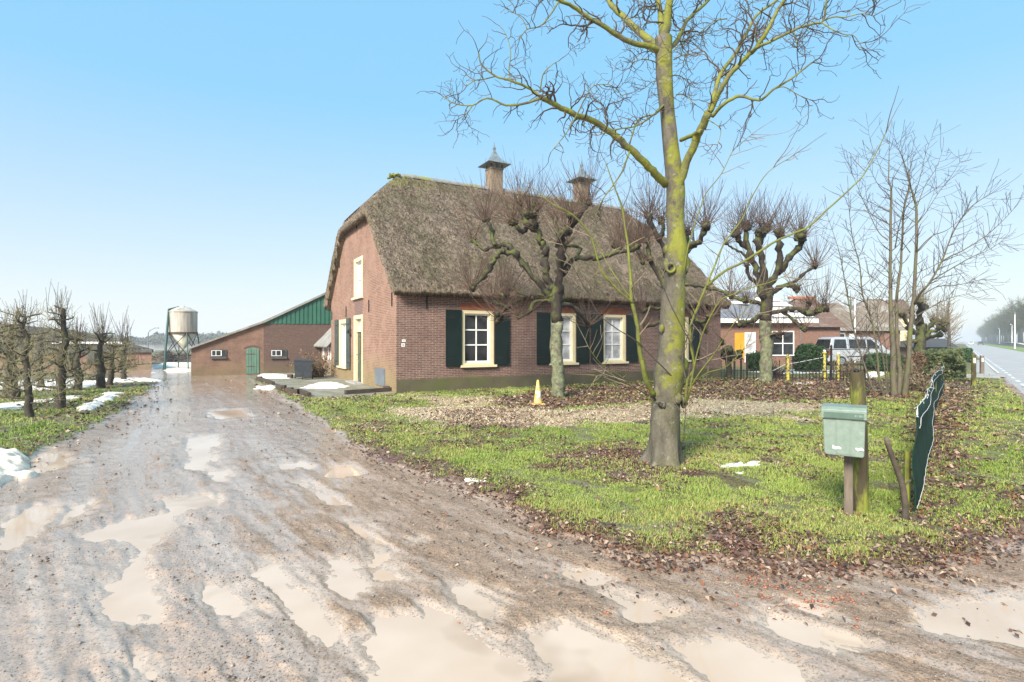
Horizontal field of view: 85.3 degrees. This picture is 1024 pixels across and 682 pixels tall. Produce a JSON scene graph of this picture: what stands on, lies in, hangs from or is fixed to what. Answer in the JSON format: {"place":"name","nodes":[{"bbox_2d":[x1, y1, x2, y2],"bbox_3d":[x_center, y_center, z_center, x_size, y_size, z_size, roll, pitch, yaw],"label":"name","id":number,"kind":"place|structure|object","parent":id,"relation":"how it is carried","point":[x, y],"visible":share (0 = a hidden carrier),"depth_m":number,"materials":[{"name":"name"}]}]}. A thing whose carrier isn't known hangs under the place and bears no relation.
{"place":"outdoors","nodes":[
{"label":"outdoors","id":0,"kind":"place"},
{"bbox_2d":[269,373,395,397],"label":"patio","id":1,"kind":"structure","parent":0,"point":[297,382],"depth_m":19.81,"materials":[{"name":"concrete"}]},
{"bbox_2d":[259,377,274,384],"bbox_3d":[-9.353,1.545,21.183,0.130,0.170,2.755,0,0,-33],"label":"timber edging","id":2,"kind":"object","parent":1,"relation":"on","point":[266,381],"visible":0.69,"depth_m":20.79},
{"bbox_2d":[293,359,302,377],"bbox_3d":[-8.990,1.172,23.549,0.444,0.826,0.557,0,0,-15],"label":"wheelie bin","id":3,"kind":"object","parent":1,"relation":"on","point":[298,366],"visible":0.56,"depth_m":23.32,"materials":[{"name":"plastic"}]},
{"bbox_2d":[299,388,310,396],"bbox_3d":[-6.169,1.545,16.433,0.130,0.170,1.539,0,0,-32],"label":"timber edging","id":4,"kind":"object","parent":1,"relation":"on","point":[304,392],"visible":0.6,"depth_m":16.08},
{"bbox_2d":[302,359,312,378],"bbox_3d":[-8.456,1.172,23.003,0.444,0.826,0.557,0,0,-20],"label":"wheelie bin","id":5,"kind":"object","parent":1,"relation":"on","point":[307,367],"visible":1,"depth_m":22.79,"materials":[{"name":"plastic"}]},
{"bbox_2d":[344,387,391,394],"bbox_3d":[-4.345,1.545,17.050,1.635,0.170,0.130,0,0,-42],"label":"timber edging","id":6,"kind":"object","parent":1,"relation":"on","point":[370,390],"visible":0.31,"depth_m":16.94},
{"bbox_2d":[0,341,1023,681],"bbox_3d":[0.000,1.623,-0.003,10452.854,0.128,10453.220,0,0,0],"label":"ground","id":7,"kind":"structure","parent":0,"point":[32,621],"depth_m":4.22,"materials":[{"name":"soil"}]},
{"bbox_2d":[0,448,38,488],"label":"snow heap","id":8,"kind":"object","parent":7,"relation":"on","point":[14,464],"visible":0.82,"depth_m":7.06,"materials":[{"name":"snow"}]},
{"bbox_2d":[0,299,48,398],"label":"fruit tree","id":9,"kind":"object","parent":7,"relation":"on","point":[10,366],"visible":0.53,"depth_m":15.37,"materials":[{"name":"brown plant"}]},
{"bbox_2d":[0,316,56,392],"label":"fruit tree","id":10,"kind":"object","parent":7,"relation":"on","point":[8,380],"visible":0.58,"depth_m":12.81,"materials":[{"name":"brown plant"}]},
{"bbox_2d":[0,292,69,417],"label":"fruit tree","id":11,"kind":"object","parent":7,"relation":"on","point":[27,379],"visible":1,"depth_m":11.67,"materials":[{"name":"brown plant"}]},
{"bbox_2d":[0,395,82,409],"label":"snow patch","id":12,"kind":"object","parent":7,"relation":"on","point":[5,406],"visible":0.44,"depth_m":13.63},
{"bbox_2d":[18,320,67,387],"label":"fruit tree","id":13,"kind":"object","parent":7,"relation":"on","point":[40,349],"visible":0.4,"depth_m":18.59,"materials":[{"name":"brown plant"}]},
{"bbox_2d":[14,278,97,408],"bbox_3d":[-10.772,0.140,13.129,1.718,3.148,1.249,0,0,20],"label":"fruit tree","id":14,"kind":"object","parent":7,"relation":"on","point":[62,375],"visible":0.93,"depth_m":12.91,"materials":[{"name":"brown plant"}]},
{"bbox_2d":[0,377,137,390],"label":"snow patch","id":15,"kind":"object","parent":7,"relation":"on","point":[86,384],"visible":0.18,"depth_m":20.80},
{"bbox_2d":[45,314,100,389],"bbox_3d":[-14.204,0.352,18.196,1.325,2.704,1.661,0,0,0],"label":"fruit tree","id":16,"kind":"object","parent":7,"relation":"on","point":[76,345],"visible":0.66,"depth_m":18.10,"materials":[{"name":"brown plant"}]},
{"bbox_2d":[0,323,153,370],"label":"long shed","id":17,"kind":"structure","parent":7,"relation":"on","point":[146,352],"depth_m":31.58,"materials":[{"name":"brick"}]},
{"bbox_2d":[76,400,103,411],"bbox_3d":[-10.140,1.574,13.332,0.690,0.178,2.278,0,0,-28],"label":"snow patch","id":18,"kind":"object","parent":7,"relation":"on","point":[93,404],"visible":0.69,"depth_m":13.08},
{"bbox_2d":[73,303,126,387],"bbox_3d":[-14.013,0.172,18.843,1.617,3.043,1.220,0,0,-42],"label":"fruit tree","id":19,"kind":"object","parent":7,"relation":"on","point":[102,335],"visible":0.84,"depth_m":18.80,"materials":[{"name":"brown plant"}]},
{"bbox_2d":[93,393,119,401],"bbox_3d":[-11.072,1.560,15.164,0.610,0.194,2.098,0,0,-28],"label":"snow patch","id":20,"kind":"object","parent":7,"relation":"on","point":[108,396],"visible":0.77,"depth_m":14.80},
{"bbox_2d":[92,334,135,385],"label":"fruit tree","id":21,"kind":"object","parent":7,"relation":"on","point":[110,377],"visible":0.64,"depth_m":19.84,"materials":[{"name":"brown plant"}]},
{"bbox_2d":[103,309,152,378],"bbox_3d":[-15.702,0.106,22.747,1.963,3.167,1.332,0,0,-30],"label":"fruit tree","id":22,"kind":"object","parent":7,"relation":"on","point":[122,355],"visible":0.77,"depth_m":22.68,"materials":[{"name":"brown plant"}]},
{"bbox_2d":[135,377,161,381],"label":"snow patch","id":23,"kind":"object","parent":7,"relation":"on","point":[147,379],"visible":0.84,"depth_m":22.26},
{"bbox_2d":[83,331,227,343],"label":"wood","id":24,"kind":"object","parent":7,"relation":"on","point":[160,339],"visible":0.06,"depth_m":289.71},
{"bbox_2d":[152,350,179,361],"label":"brush heap","id":25,"kind":"object","parent":7,"relation":"on","point":[159,357],"visible":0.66,"depth_m":43.50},
{"bbox_2d":[152,362,190,369],"bbox_3d":[-22.242,1.653,36.031,3.483,0.112,16.068,0,0,-23],"label":"snow patch","id":26,"kind":"object","parent":7,"relation":"on","point":[168,364],"visible":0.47,"depth_m":38.24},
{"bbox_2d":[166,365,190,371],"bbox_3d":[-19.946,1.630,33.371,2.247,0.156,10.455,0,0,-29],"label":"snow patch","id":27,"kind":"object","parent":7,"relation":"on","point":[180,368],"visible":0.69,"depth_m":31.91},
{"bbox_2d":[163,306,198,369],"bbox_3d":[-19.536,-0.161,32.558,1.610,3.839,2.444,0,0,0],"label":"feed silo","id":28,"kind":"object","parent":7,"relation":"on","point":[182,326],"visible":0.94,"depth_m":32.41,"materials":[{"name":"metal"}]},
{"bbox_2d":[173,356,190,361],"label":"brush heap","id":29,"kind":"object","parent":7,"relation":"on","point":[183,359],"visible":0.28,"depth_m":42.29,"materials":[{"name":"plant"}]},
{"bbox_2d":[188,293,330,375],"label":"barn","id":30,"kind":"structure","parent":7,"relation":"on","point":[276,343],"depth_m":27.28,"materials":[{"name":"brick"}]},
{"bbox_2d":[210,349,226,358],"bbox_3d":[-14.019,0.625,26.563,0.719,0.437,0.119,0,0,-18],"label":"window","id":31,"kind":"structure","parent":30,"relation":"in","point":[221,353],"depth_m":26.57,"materials":[{"name":"white glass"}]},
{"bbox_2d":[246,347,258,373],"bbox_3d":[-12.620,0.951,27.077,0.576,1.277,0.072,0,0,-18],"label":"door","id":32,"kind":"structure","parent":30,"relation":"in","point":[252,354],"depth_m":27.05,"materials":[{"name":"green wood"}]},
{"bbox_2d":[270,349,286,358],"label":"window","id":33,"kind":"structure","parent":30,"relation":"in","point":[281,353],"depth_m":27.38,"materials":[{"name":"white glass"}]},
{"bbox_2d":[314,328,330,374],"bbox_3d":[-7.739,-0.490,29.298,5.220,4.380,6.420,0,0,-30],"label":"annex","id":34,"kind":"object","parent":30,"relation":"attached to","point":[323,342],"visible":0.18,"depth_m":26.77,"materials":[{"name":"brick"}]},
{"bbox_2d":[254,385,274,389],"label":"snow patch","id":35,"kind":"object","parent":7,"relation":"on","point":[267,387],"visible":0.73,"depth_m":19.16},
{"bbox_2d":[258,373,294,378],"bbox_3d":[-10.690,1.589,25.146,1.898,0.113,4.403,0,0,-16],"label":"snow patch","id":36,"kind":"object","parent":7,"relation":"on","point":[271,375],"visible":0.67,"depth_m":24.99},
{"bbox_2d":[286,349,335,377],"bbox_3d":[-8.550,0.961,24.449,2.035,1.403,2.415,0,0,42],"label":"shrub","id":37,"kind":"object","parent":7,"relation":"on","point":[316,370],"visible":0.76,"depth_m":24.34,"materials":[{"name":"plant"}]},
{"bbox_2d":[302,382,346,388],"bbox_3d":[-6.506,1.581,20.052,2.018,0.128,3.324,0,0,0],"label":"snow patch","id":38,"kind":"object","parent":7,"relation":"on","point":[330,385],"visible":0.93,"depth_m":19.15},
{"bbox_2d":[0,369,1023,566],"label":"grass","id":39,"kind":"structure","parent":7,"relation":"on","point":[879,493],"depth_m":7.24,"materials":[{"name":"plant"}]},
{"bbox_2d":[0,372,1023,645],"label":"leaf litter","id":40,"kind":"object","parent":7,"relation":"on","point":[810,390],"visible":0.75,"depth_m":6.78,"materials":[{"name":"plant"}]},
{"bbox_2d":[323,143,731,392],"bbox_3d":[0.485,-3.465,24.716,15.228,10.330,10.351,0,0,-30],"label":"farmhouse","id":41,"kind":"object","parent":7,"relation":"on","point":[404,318],"visible":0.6,"depth_m":20.19,"materials":[{"name":"brown brick"}]},
{"bbox_2d":[336,319,345,368],"bbox_3d":[-7.026,0.117,23.303,0.300,2.030,1.635,0,0,-30],"label":"window","id":42,"kind":"structure","parent":41,"relation":"in","point":[342,323],"depth_m":23.71,"materials":[{"name":"beige paint"}]},
{"bbox_2d":[351,255,362,299],"bbox_3d":[-5.784,-2.377,21.112,0.300,1.575,1.433,0,0,-30],"label":"window","id":43,"kind":"structure","parent":41,"relation":"in","point":[358,262],"depth_m":21.39,"materials":[{"name":"beige paint"}]},
{"bbox_2d":[357,332,360,381],"bbox_3d":[-5.731,0.607,21.085,0.122,1.906,0.973,0,0,-30],"label":"door","id":44,"kind":"structure","parent":41,"relation":"in","point":[359,333],"depth_m":21.29,"materials":[{"name":"green paint"}]},
{"bbox_2d":[460,310,496,367],"bbox_3d":[-1.146,-0.073,18.506,1.317,1.875,0.300,0,0,-30],"label":"window","id":45,"kind":"structure","parent":41,"relation":"in","point":[477,332],"depth_m":18.54,"materials":[{"name":"beige paint"}]},
{"bbox_2d":[549,313,578,364],"bbox_3d":[1.833,-0.073,20.197,1.260,1.875,0.300,0,0,-30],"label":"window","id":46,"kind":"structure","parent":41,"relation":"in","point":[568,334],"depth_m":20.37,"materials":[{"name":"glass"}]},
{"bbox_2d":[602,314,628,363],"bbox_3d":[3.909,-0.073,21.376,1.260,1.875,0.300,0,0,-30],"label":"window","id":47,"kind":"structure","parent":41,"relation":"in","point":[614,340],"depth_m":21.45,"materials":[{"name":"beige paint"}]},
{"bbox_2d":[685,317,691,361],"bbox_3d":[6.882,-0.073,23.064,1.260,1.875,0.300,0,0,-30],"label":"window","id":48,"kind":"structure","parent":41,"relation":"in","point":[686,318],"depth_m":23.25,"materials":[{"name":"beige paint"}]},
{"bbox_2d":[530,380,545,404],"bbox_3d":[0.654,1.300,14.029,0.317,0.640,0.317,0,0,-17],"label":"traffic cone","id":49,"kind":"object","parent":7,"relation":"on","point":[537,398],"visible":0.92,"depth_m":13.97,"materials":[{"name":"plastic"}]},
{"bbox_2d":[436,143,666,396],"bbox_3d":[1.144,-1.950,16.061,6.791,7.323,4.187,0,0,0],"label":"linden tree","id":50,"kind":"object","parent":7,"relation":"on","point":[552,294],"visible":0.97,"depth_m":15.81,"materials":[{"name":"brown plant"}]},
{"bbox_2d":[335,393,822,431],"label":"straw litter","id":51,"kind":"object","parent":7,"relation":"on","point":[426,416],"visible":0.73,"depth_m":12.35,"materials":[{"name":"beige plant"}]},
{"bbox_2d":[458,542,864,633],"bbox_3d":[0.819,1.636,3.784,2.915,0.090,1.493,0,0,0],"label":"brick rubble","id":52,"kind":"object","parent":7,"relation":"on","point":[810,601],"visible":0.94,"depth_m":3.57,"materials":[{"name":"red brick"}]},
{"bbox_2d":[417,0,928,468],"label":"maple tree","id":53,"kind":"object","parent":7,"relation":"on","point":[664,447],"visible":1,"depth_m":6.93,"materials":[{"name":"dark twig"},{"name":"bark"},{"name":"yellow green bark"}]},
{"bbox_2d":[596,165,760,334],"bbox_3d":[5.377,-2.055,18.444,5.481,7.489,3.935,0,0,0],"label":"linden tree","id":54,"kind":"object","parent":7,"relation":"on","point":[705,227],"visible":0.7,"depth_m":18.17,"materials":[{"name":"brown plant"}]},
{"bbox_2d":[721,338,742,376],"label":"tree","id":55,"kind":"object","parent":7,"relation":"on","point":[730,352],"visible":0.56,"depth_m":24.88,"materials":[{"name":"brown plant"}]},
{"bbox_2d":[719,462,745,467],"bbox_3d":[2.826,1.630,7.164,0.576,0.091,0.328,0,0,-25],"label":"snow patch","id":56,"kind":"object","parent":7,"relation":"on","point":[735,464],"visible":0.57,"depth_m":7.16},
{"bbox_2d":[748,350,759,369],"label":"evergreen bush","id":57,"kind":"object","parent":7,"relation":"on","point":[755,356],"visible":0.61,"depth_m":28.80,"materials":[{"name":"green plant"}]},
{"bbox_2d":[721,291,818,365],"bbox_3d":[15.781,-1.225,40.726,7.296,5.950,10.500,0,0,-3],"label":"bungalow","id":58,"kind":"object","parent":7,"relation":"on","point":[790,343],"visible":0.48,"depth_m":36.00,"materials":[{"name":"orange brick"},{"name":"white paint"},{"name":"glass"}]},
{"bbox_2d":[735,333,744,358],"bbox_3d":[14.680,0.307,35.886,0.634,1.677,0.049,0,0,-3],"label":"door panel","id":59,"kind":"structure","parent":58,"relation":"in","point":[739,337],"depth_m":35.87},
{"bbox_2d":[744,332,755,362],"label":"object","id":60,"kind":"structure","parent":58,"relation":"in","point":[751,348],"depth_m":35.91,"materials":[{"name":"white paint"}]},
{"bbox_2d":[772,331,793,355],"bbox_3d":[17.528,0.153,36.030,1.514,1.616,0.060,0,0,-3],"label":"window","id":61,"kind":"structure","parent":58,"relation":"in","point":[785,346],"depth_m":36.03,"materials":[{"name":"white paint"}]},
{"bbox_2d":[704,183,853,381],"bbox_3d":[10.397,-2.325,21.871,5.489,8.082,3.802,0,0,-23],"label":"linden tree","id":62,"kind":"object","parent":7,"relation":"on","point":[765,303],"visible":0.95,"depth_m":21.76,"materials":[{"name":"brown plant"}]},
{"bbox_2d":[772,356,796,376],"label":"shrub","id":63,"kind":"object","parent":7,"relation":"on","point":[774,368],"visible":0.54,"depth_m":24.49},
{"bbox_2d":[786,354,789,379],"bbox_3d":[11.102,1.110,22.392,0.154,1.180,0.154,0,0,0],"label":"fence post","id":64,"kind":"object","parent":7,"relation":"on","point":[787,368],"visible":0.94,"depth_m":22.35,"materials":[{"name":"yellow paint"}]},
{"bbox_2d":[750,369,832,373],"bbox_3d":[15.141,1.605,29.128,6.250,0.159,3.896,0,0,-25],"label":"snow patch","id":65,"kind":"object","parent":7,"relation":"on","point":[794,372],"visible":0.09,"depth_m":27.92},
{"bbox_2d":[721,345,866,380],"bbox_3d":[11.347,0.890,22.526,5.508,1.520,0.098,0,0,11],"label":"iron fence","id":66,"kind":"object","parent":7,"relation":"on","point":[830,371],"visible":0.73,"depth_m":22.52,"materials":[{"name":"metal"}]},
{"bbox_2d":[791,343,829,371],"bbox_3d":[15.225,0.892,28.502,1.814,1.659,1.580,0,0,0],"label":"laurel bush","id":67,"kind":"object","parent":7,"relation":"on","point":[809,350],"visible":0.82,"depth_m":28.01,"materials":[{"name":"green plant"}]},
{"bbox_2d":[787,296,847,362],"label":"tiled house","id":68,"kind":"structure","parent":7,"relation":"on","point":[814,333],"depth_m":42.04,"materials":[{"name":"brown tile"}]},
{"bbox_2d":[822,350,826,379],"bbox_3d":[12.586,1.021,22.392,0.154,1.358,0.154,0,0,0],"label":"fence post","id":69,"kind":"object","parent":7,"relation":"on","point":[824,352],"visible":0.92,"depth_m":22.35,"materials":[{"name":"yellow paint"}]},
{"bbox_2d":[836,352,840,379],"bbox_3d":[13.136,1.073,22.392,0.154,1.255,0.154,0,0,0],"label":"fence post","id":70,"kind":"object","parent":7,"relation":"on","point":[838,355],"visible":0.77,"depth_m":22.34,"materials":[{"name":"yellow paint"}]},
{"bbox_2d":[821,403,866,515],"bbox_3d":[2.990,1.168,5.006,0.348,1.185,0.302,0,0,33],"label":"mailbox","id":71,"kind":"object","parent":7,"relation":"on","point":[844,430],"visible":0.89,"depth_m":4.92,"materials":[{"name":"green plastic"}]},
{"bbox_2d":[832,356,862,376],"bbox_3d":[15.218,1.207,25.086,1.461,1.045,1.413,0,0,32],"label":"shrub","id":72,"kind":"object","parent":7,"relation":"on","point":[848,369],"visible":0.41,"depth_m":25.03,"materials":[{"name":"plant"}]},
{"bbox_2d":[835,290,859,306],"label":"bare tree","id":73,"kind":"object","parent":7,"relation":"on","point":[848,298],"visible":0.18,"depth_m":90.63,"materials":[{"name":"plant"}]},
{"bbox_2d":[816,337,889,365],"bbox_3d":[23.139,0.688,37.500,5.000,1.917,2.170,0,0,-4],"label":"minivan","id":74,"kind":"object","parent":7,"relation":"on","point":[835,343],"visible":0.31,"depth_m":36.62,"materials":[{"name":"silver metal"}]},
{"bbox_2d":[854,299,855,362],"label":"flagpole","id":75,"kind":"object","parent":7,"relation":"on","point":[854,315],"visible":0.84,"depth_m":42.05,"materials":[{"name":"metal"}]},
{"bbox_2d":[809,176,907,394],"bbox_3d":[10.290,-1.484,16.230,2.751,6.330,2.482,0,0,0],"label":"thin stem shrub","id":76,"kind":"object","parent":7,"relation":"on","point":[869,348],"visible":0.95,"depth_m":16.21,"materials":[{"name":"brown plant"}]},
{"bbox_2d":[828,303,888,361],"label":"thatched house","id":77,"kind":"structure","parent":7,"relation":"on","point":[837,310],"depth_m":44.87,"materials":[{"name":"brick"}]},
{"bbox_2d":[849,368,868,513],"bbox_3d":[3.259,1.004,5.228,0.168,1.492,0.142,0,0,0],"label":"old post","id":78,"kind":"object","parent":7,"relation":"on","point":[860,465],"visible":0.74,"depth_m":5.17,"materials":[{"name":"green wood"}]},
{"bbox_2d":[866,371,884,377],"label":"snow patch","id":79,"kind":"object","parent":7,"relation":"on","point":[873,374],"visible":0.41,"depth_m":26.34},
{"bbox_2d":[850,299,906,349],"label":"thatched house","id":80,"kind":"structure","parent":7,"relation":"on","point":[860,309],"depth_m":54.16,"materials":[{"name":"brick"}]},
{"bbox_2d":[861,352,903,371],"bbox_3d":[19.840,1.147,29.604,2.395,1.125,1.855,0,0,0],"label":"garden shrub","id":81,"kind":"object","parent":7,"relation":"on","point":[870,362],"visible":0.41,"depth_m":29.16,"materials":[{"name":"green plant"}]},
{"bbox_2d":[884,436,910,520],"bbox_3d":[3.474,1.260,4.960,0.392,0.840,0.088,0,0,-25],"label":"bent stick","id":82,"kind":"object","parent":7,"relation":"on","point":[904,495],"visible":0.92,"depth_m":4.93,"materials":[{"name":"wood"}]},
{"bbox_2d":[885,300,915,340],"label":"yellow house","id":83,"kind":"structure","parent":7,"relation":"on","point":[900,302],"depth_m":60.00,"materials":[{"name":"beige paint"}]},
{"bbox_2d":[903,349,928,378],"bbox_3d":[16.757,1.021,23.094,0.892,1.375,0.878,0,0,-15],"label":"brown bush","id":84,"kind":"object","parent":7,"relation":"on","point":[916,356],"visible":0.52,"depth_m":22.81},
{"bbox_2d":[889,358,949,391],"bbox_3d":[12.848,1.137,17.658,1.492,1.193,1.554,0,0,-40],"label":"shrub","id":85,"kind":"object","parent":7,"relation":"on","point":[916,383],"visible":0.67,"depth_m":17.62,"materials":[{"name":"plant"}]},
{"bbox_2d":[904,365,943,512],"bbox_3d":[8.969,1.194,11.770,0.165,1.113,16.850,0,0,38],"label":"sheet fence","id":86,"kind":"object","parent":7,"relation":"on","point":[926,407],"visible":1,"depth_m":6.29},
{"bbox_2d":[886,279,969,351],"bbox_3d":[21.308,-0.815,28.840,4.180,4.943,3.304,0,0,0],"label":"linden tree","id":87,"kind":"object","parent":7,"relation":"on","point":[922,332],"visible":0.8,"depth_m":28.84,"materials":[{"name":"bark"},{"name":"dark twig"}]},
{"bbox_2d":[899,339,957,356],"bbox_3d":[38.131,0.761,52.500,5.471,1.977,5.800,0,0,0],"label":"car","id":88,"kind":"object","parent":7,"relation":"on","point":[936,343],"depth_m":50.81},
{"bbox_2d":[834,112,1023,395],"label":"multi stem tree","id":89,"kind":"object","parent":7,"relation":"on","point":[897,387],"visible":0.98,"depth_m":16.27,"materials":[{"name":"brown plant"}]},
{"bbox_2d":[915,296,965,338],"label":"bare tree","id":90,"kind":"object","parent":7,"relation":"on","point":[941,318],"visible":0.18,"depth_m":55.75,"materials":[{"name":"plant"}]},
{"bbox_2d":[915,347,968,381],"bbox_3d":[18.938,0.974,24.556,1.818,1.465,6.102,0,0,38],"label":"clipped hedge","id":91,"kind":"object","parent":7,"relation":"on","point":[954,361],"visible":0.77,"depth_m":22.58,"materials":[{"name":"green plant"}]},
{"bbox_2d":[933,287,963,347],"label":"bare tree","id":92,"kind":"object","parent":7,"relation":"on","point":[948,337],"visible":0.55,"depth_m":45.27,"materials":[{"name":"plant"}]},
{"bbox_2d":[946,348,972,362],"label":"clipped hedge","id":93,"kind":"object","parent":7,"relation":"on","point":[968,354],"visible":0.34,"depth_m":42.37,"materials":[{"name":"green plant"}]},
{"bbox_2d":[971,355,975,384],"bbox_3d":[16.510,1.168,19.887,0.124,1.364,0.132,0,0,20],"label":"marker post","id":94,"kind":"object","parent":7,"relation":"on","point":[973,369],"visible":0.6,"depth_m":19.84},
{"bbox_2d":[980,356,983,373],"bbox_3d":[22.717,1.276,26.885,0.150,1.147,0.158,0,0,20],"label":"marker post","id":95,"kind":"object","parent":7,"relation":"on","point":[981,364],"visible":0.6,"depth_m":26.83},
{"bbox_2d":[989,321,1003,335],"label":"avenue tree","id":96,"kind":"object","parent":7,"relation":"on","point":[996,331],"visible":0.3,"depth_m":315.64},
{"bbox_2d":[989,315,1008,342],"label":"avenue tree","id":97,"kind":"object","parent":7,"relation":"on","point":[1003,328],"visible":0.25,"depth_m":263.96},
{"bbox_2d":[992,302,1016,341],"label":"avenue tree","id":98,"kind":"object","parent":7,"relation":"on","point":[1006,319],"visible":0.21,"depth_m":223.73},
{"bbox_2d":[994,306,1016,341],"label":"avenue tree","id":99,"kind":"object","parent":7,"relation":"on","point":[1005,327],"visible":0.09,"depth_m":250.13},
{"bbox_2d":[1001,311,1023,341],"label":"avenue tree","id":100,"kind":"object","parent":7,"relation":"on","point":[1019,331],"visible":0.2,"depth_m":208.75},
{"bbox_2d":[1002,296,1023,327],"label":"avenue tree","id":101,"kind":"object","parent":7,"relation":"on","point":[1017,312],"visible":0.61,"depth_m":183.37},
{"bbox_2d":[1013,304,1023,326],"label":"avenue tree","id":102,"kind":"object","parent":7,"relation":"on","point":[1022,308],"visible":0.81,"depth_m":170.50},
{"bbox_2d":[0,410,1023,681],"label":"water","id":103,"kind":"structure","parent":0,"point":[436,646],"depth_m":3.25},
{"bbox_2d":[0,0,1023,340],"label":"sky","id":104,"kind":"structure","parent":0,"point":[210,158],"materials":[{"name":"blue"}]},
{"bbox_2d":[966,374,1004,377],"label":"path","id":105,"kind":"structure","parent":0,"point":[988,375],"depth_m":25.15,"materials":[{"name":"concrete"}]},
{"bbox_2d":[976,360,1000,378],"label":"sidewalk","id":106,"kind":"structure","parent":0,"point":[988,369],"depth_m":30.74,"materials":[{"name":"concrete"}]},
{"bbox_2d":[964,342,1023,393],"bbox_3d":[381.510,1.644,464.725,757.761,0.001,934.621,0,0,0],"label":"road","id":107,"kind":"structure","parent":0,"point":[1009,361],"depth_m":46.90,"materials":[{"name":"asphalt"}]},
{"bbox_2d":[968,346,1023,385],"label":"road markings","id":108,"kind":"object","parent":107,"relation":"on","point":[997,365],"visible":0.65,"depth_m":33.15,"materials":[{"name":"paint"}]},
{"bbox_2d":[973,342,1023,351],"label":"verge","id":109,"kind":"structure","parent":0,"point":[1012,348],"depth_m":138.65,"materials":[{"name":"green plant"}]},
{"bbox_2d":[1014,312,1015,348],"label":"street lamp","id":110,"kind":"object","parent":109,"relation":"on","point":[1014,333],"visible":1,"depth_m":116.11,"materials":[{"name":"metal"}]},
{"bbox_2d":[984,342,1023,347],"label":"bank terrain","id":111,"kind":"structure","parent":0,"point":[1010,344],"depth_m":194.22,"materials":[{"name":"soil"}]},
{"bbox_2d":[998,298,1023,342],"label":"avenue tree","id":112,"kind":"object","parent":111,"relation":"on","point":[1016,323],"visible":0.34,"depth_m":197.90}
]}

